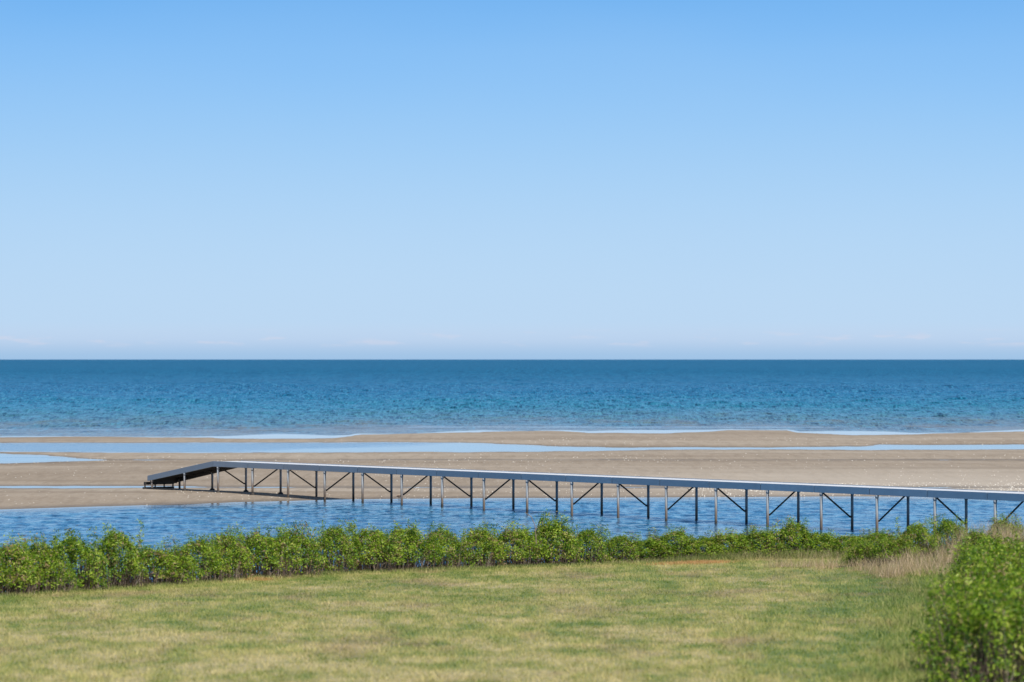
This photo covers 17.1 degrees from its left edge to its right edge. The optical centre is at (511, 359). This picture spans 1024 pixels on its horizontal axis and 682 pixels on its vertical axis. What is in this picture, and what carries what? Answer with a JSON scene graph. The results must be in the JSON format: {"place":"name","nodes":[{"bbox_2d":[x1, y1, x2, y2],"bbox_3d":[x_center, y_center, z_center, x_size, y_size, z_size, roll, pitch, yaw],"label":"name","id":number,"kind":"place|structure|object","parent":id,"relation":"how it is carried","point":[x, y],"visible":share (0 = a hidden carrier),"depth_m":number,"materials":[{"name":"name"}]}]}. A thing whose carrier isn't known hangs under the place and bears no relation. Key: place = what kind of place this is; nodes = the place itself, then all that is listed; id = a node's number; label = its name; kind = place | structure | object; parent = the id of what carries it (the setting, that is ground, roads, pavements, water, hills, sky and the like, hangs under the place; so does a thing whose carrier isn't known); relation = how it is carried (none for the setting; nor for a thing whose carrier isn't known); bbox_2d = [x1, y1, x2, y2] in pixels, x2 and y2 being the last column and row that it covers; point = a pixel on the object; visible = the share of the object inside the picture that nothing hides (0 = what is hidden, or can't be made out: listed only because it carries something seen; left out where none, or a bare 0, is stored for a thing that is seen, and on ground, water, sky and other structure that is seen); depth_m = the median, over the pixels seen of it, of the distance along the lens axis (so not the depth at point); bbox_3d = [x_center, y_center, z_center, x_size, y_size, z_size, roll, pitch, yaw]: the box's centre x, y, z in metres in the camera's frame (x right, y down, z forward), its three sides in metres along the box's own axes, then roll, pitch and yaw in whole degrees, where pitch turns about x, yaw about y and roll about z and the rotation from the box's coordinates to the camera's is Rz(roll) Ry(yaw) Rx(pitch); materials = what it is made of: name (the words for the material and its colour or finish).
{"place":"outdoors","nodes":[
{"label":"outdoors","id":0,"kind":"place"},
{"bbox_2d":[135,559,739,586],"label":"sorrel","id":1,"kind":"object","parent":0,"point":[703,561],"visible":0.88,"depth_m":91.55,"materials":[{"name":"green plant"}]},
{"bbox_2d":[0,547,944,595],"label":"dune grass","id":2,"kind":"structure","parent":0,"point":[790,555],"depth_m":92.90,"materials":[{"name":"green plant"}]},
{"bbox_2d":[0,430,1023,681],"bbox_3d":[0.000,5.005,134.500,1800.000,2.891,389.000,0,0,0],"label":"ground","id":3,"kind":"structure","parent":0,"point":[998,470],"depth_m":149.71,"materials":[{"name":"beige sand"}]},
{"bbox_2d":[0,550,25,593],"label":"rose bush","id":4,"kind":"object","parent":3,"relation":"on","point":[2,578],"visible":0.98,"depth_m":72.16,"materials":[{"name":"green plant"}]},
{"bbox_2d":[0,530,48,594],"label":"rose bush","id":5,"kind":"object","parent":3,"relation":"on","point":[16,557],"visible":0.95,"depth_m":72.70,"materials":[{"name":"green plant"}]},
{"bbox_2d":[20,529,81,591],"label":"rose bush","id":6,"kind":"object","parent":3,"relation":"on","point":[49,561],"visible":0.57,"depth_m":74.03,"materials":[{"name":"green plant"}]},
{"bbox_2d":[42,525,113,590],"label":"rose bush","id":7,"kind":"object","parent":3,"relation":"on","point":[73,550],"visible":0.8,"depth_m":75.41,"materials":[{"name":"green plant"}]},
{"bbox_2d":[86,519,151,587],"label":"rose bush","id":8,"kind":"object","parent":3,"relation":"on","point":[131,567],"visible":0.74,"depth_m":76.91,"materials":[{"name":"green plant"}]},
{"bbox_2d":[120,541,207,584],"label":"rose bush","id":9,"kind":"object","parent":3,"relation":"on","point":[163,559],"visible":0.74,"depth_m":78.19,"materials":[{"name":"green plant"}]},
{"bbox_2d":[155,530,232,581],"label":"rose bush","id":10,"kind":"object","parent":3,"relation":"on","point":[201,546],"visible":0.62,"depth_m":79.67,"materials":[{"name":"green plant"}]},
{"bbox_2d":[199,524,255,579],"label":"rose bush","id":11,"kind":"object","parent":3,"relation":"on","point":[232,552],"visible":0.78,"depth_m":80.85,"materials":[{"name":"green plant"}]},
{"bbox_2d":[236,521,303,577],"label":"rose bush","id":12,"kind":"object","parent":3,"relation":"on","point":[268,550],"visible":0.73,"depth_m":82.54,"materials":[{"name":"green plant"}]},
{"bbox_2d":[260,519,325,574],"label":"rose bush","id":13,"kind":"object","parent":3,"relation":"on","point":[308,546],"visible":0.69,"depth_m":84.20,"materials":[{"name":"green plant"}]},
{"bbox_2d":[307,516,360,572],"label":"rose bush","id":14,"kind":"object","parent":3,"relation":"on","point":[332,537],"visible":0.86,"depth_m":85.76,"materials":[{"name":"green plant"}]},
{"bbox_2d":[338,520,407,571],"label":"rose bush","id":15,"kind":"object","parent":3,"relation":"on","point":[368,557],"visible":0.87,"depth_m":86.64,"materials":[{"name":"green plant"}]},
{"bbox_2d":[373,519,448,569],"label":"rose bush","id":16,"kind":"object","parent":3,"relation":"on","point":[410,540],"visible":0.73,"depth_m":87.81,"materials":[{"name":"green plant"}]},
{"bbox_2d":[419,521,471,567],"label":"rose bush","id":17,"kind":"object","parent":3,"relation":"on","point":[444,539],"visible":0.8,"depth_m":88.90,"materials":[{"name":"green plant"}]},
{"bbox_2d":[455,521,508,567],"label":"rose bush","id":18,"kind":"object","parent":3,"relation":"on","point":[484,540],"visible":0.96,"depth_m":89.57,"materials":[{"name":"green plant"}]},
{"bbox_2d":[0,496,1023,591],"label":"lagoon","id":19,"kind":"structure","parent":3,"relation":"on","point":[175,521],"depth_m":130.55,"materials":[{"name":"liquid"}]},
{"bbox_2d":[0,442,1023,487],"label":"tidal pools","id":20,"kind":"object","parent":3,"relation":"on","point":[252,447],"visible":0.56,"depth_m":229.37,"materials":[{"name":"liquid"}]},
{"bbox_2d":[7,438,1023,500],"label":"shells","id":21,"kind":"object","parent":3,"relation":"on","point":[638,475],"visible":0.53,"depth_m":162.45,"materials":[{"name":"beige"}]},
{"bbox_2d":[491,519,551,565],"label":"rose bush","id":22,"kind":"object","parent":3,"relation":"on","point":[523,550],"visible":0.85,"depth_m":90.59,"materials":[{"name":"green plant"}]},
{"bbox_2d":[525,512,536,543],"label":"bare twig","id":23,"kind":"object","parent":3,"relation":"on","point":[535,528],"visible":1,"depth_m":83.99,"materials":[{"name":"grey wood"}]},
{"bbox_2d":[531,508,582,564],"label":"rose bush","id":24,"kind":"object","parent":3,"relation":"on","point":[554,533],"visible":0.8,"depth_m":91.57,"materials":[{"name":"green plant"}]},
{"bbox_2d":[143,460,1023,531],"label":"bathing jetty","id":25,"kind":"object","parent":3,"relation":"on","point":[184,474],"visible":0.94,"depth_m":130.70,"materials":[{"name":"metal"}]},
{"bbox_2d":[562,523,611,563],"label":"rose bush","id":26,"kind":"object","parent":3,"relation":"on","point":[591,539],"visible":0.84,"depth_m":92.50,"materials":[{"name":"green plant"}]},
{"bbox_2d":[594,530,643,560],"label":"rose bush","id":27,"kind":"object","parent":3,"relation":"on","point":[618,543],"visible":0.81,"depth_m":93.30,"materials":[{"name":"green plant"}]},
{"bbox_2d":[617,535,681,561],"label":"rose bush","id":28,"kind":"object","parent":3,"relation":"on","point":[647,551],"visible":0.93,"depth_m":93.64,"materials":[{"name":"green plant"}]},
{"bbox_2d":[645,524,703,560],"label":"rose bush","id":29,"kind":"object","parent":3,"relation":"on","point":[673,539],"visible":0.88,"depth_m":94.01,"materials":[{"name":"green plant"}]},
{"bbox_2d":[670,532,728,558],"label":"rose bush","id":30,"kind":"object","parent":3,"relation":"on","point":[704,540],"visible":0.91,"depth_m":94.31,"materials":[{"name":"green plant"}]},
{"bbox_2d":[703,527,759,556],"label":"rose bush","id":31,"kind":"object","parent":3,"relation":"on","point":[731,538],"visible":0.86,"depth_m":94.69,"materials":[{"name":"green plant"}]},
{"bbox_2d":[724,523,789,556],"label":"rose bush","id":32,"kind":"object","parent":3,"relation":"on","point":[766,537],"visible":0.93,"depth_m":95.03,"materials":[{"name":"green plant"}]},
{"bbox_2d":[764,515,818,554],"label":"rose bush","id":33,"kind":"object","parent":3,"relation":"on","point":[791,531],"visible":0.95,"depth_m":95.30,"materials":[{"name":"green plant"}]},
{"bbox_2d":[798,528,840,554],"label":"rose bush","id":34,"kind":"object","parent":3,"relation":"on","point":[822,538],"visible":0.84,"depth_m":95.34,"materials":[{"name":"green plant"}]},
{"bbox_2d":[821,531,876,554],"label":"rose bush","id":35,"kind":"object","parent":3,"relation":"on","point":[842,541],"visible":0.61,"depth_m":95.47,"materials":[{"name":"green plant"}]},
{"bbox_2d":[839,538,880,566],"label":"rose bush","id":36,"kind":"object","parent":3,"relation":"on","point":[858,550],"visible":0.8,"depth_m":83.77,"materials":[{"name":"green plant"}]},
{"bbox_2d":[847,527,898,548],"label":"rose bush","id":37,"kind":"object","parent":3,"relation":"on","point":[868,537],"visible":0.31,"depth_m":95.63,"materials":[{"name":"green plant"}]},
{"bbox_2d":[866,531,920,564],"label":"rose bush","id":38,"kind":"object","parent":3,"relation":"on","point":[885,543],"visible":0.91,"depth_m":82.85,"materials":[{"name":"green plant"}]},
{"bbox_2d":[892,516,939,558],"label":"rose bush","id":39,"kind":"object","parent":3,"relation":"on","point":[922,536],"visible":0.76,"depth_m":83.80,"materials":[{"name":"green plant"}]},
{"bbox_2d":[928,512,969,552],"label":"rose bush","id":40,"kind":"object","parent":3,"relation":"on","point":[944,527],"visible":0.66,"depth_m":84.85,"materials":[{"name":"green plant"}]},
{"bbox_2d":[900,566,1023,657],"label":"rose bush","id":41,"kind":"object","parent":3,"relation":"on","point":[982,577],"visible":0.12,"depth_m":50.42,"materials":[{"name":"green plant"}]},
{"bbox_2d":[902,560,1023,676],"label":"rose bush","id":42,"kind":"object","parent":3,"relation":"on","point":[948,616],"visible":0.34,"depth_m":46.81,"materials":[{"name":"green plant"}]},
{"bbox_2d":[916,570,1023,681],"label":"rose bush","id":43,"kind":"object","parent":3,"relation":"on","point":[1001,614],"visible":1,"depth_m":43.39,"materials":[{"name":"green plant"}]},
{"bbox_2d":[928,537,1023,602],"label":"rose bush","id":44,"kind":"object","parent":3,"relation":"on","point":[974,552],"visible":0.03,"depth_m":66.99,"materials":[{"name":"green plant"}]},
{"bbox_2d":[935,542,1023,611],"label":"rose bush","id":45,"kind":"object","parent":3,"relation":"on","point":[970,559],"visible":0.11,"depth_m":58.34,"materials":[{"name":"green plant"}]},
{"bbox_2d":[956,526,1003,554],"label":"rose bush","id":46,"kind":"object","parent":3,"relation":"on","point":[977,535],"visible":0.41,"depth_m":81.34,"materials":[{"name":"green plant"}]},
{"bbox_2d":[938,536,1023,576],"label":"rose bush","id":47,"kind":"object","parent":3,"relation":"on","point":[965,555],"visible":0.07,"depth_m":77.03,"materials":[{"name":"green plant"}]},
{"bbox_2d":[943,547,1019,591],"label":"rose bush","id":48,"kind":"object","parent":3,"relation":"on","point":[961,569],"visible":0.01,"depth_m":72.08,"materials":[{"name":"green plant"}]},
{"bbox_2d":[943,539,1023,634],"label":"rose bush","id":49,"kind":"object","parent":3,"relation":"on","point":[1002,561],"visible":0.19,"depth_m":53.90,"materials":[{"name":"green plant"}]},
{"bbox_2d":[950,531,1023,607],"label":"rose bush","id":50,"kind":"object","parent":3,"relation":"on","point":[1003,545],"visible":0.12,"depth_m":62.03,"materials":[{"name":"green plant"}]},
{"bbox_2d":[985,511,1023,542],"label":"rose bush","id":51,"kind":"object","parent":3,"relation":"on","point":[1006,523],"visible":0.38,"depth_m":85.91,"materials":[{"name":"green plant"}]},
{"bbox_2d":[0,360,1023,438],"bbox_3d":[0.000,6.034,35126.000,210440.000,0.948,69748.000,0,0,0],"label":"sea","id":52,"kind":"structure","parent":0,"point":[268,399],"depth_m":529.42,"materials":[{"name":"liquid"}]},
{"bbox_2d":[0,545,1023,681],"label":"grass","id":53,"kind":"structure","parent":0,"point":[906,622],"depth_m":58.84,"materials":[{"name":"green plant"}]},
{"bbox_2d":[0,0,1023,359],"label":"sky","id":54,"kind":"structure","parent":0,"point":[180,179],"materials":[{"name":"blue"}]},
{"bbox_2d":[754,513,1023,578],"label":"dry grass","id":55,"kind":"structure","parent":0,"point":[904,565],"depth_m":81.23,"materials":[{"name":"plant"}]}
]}

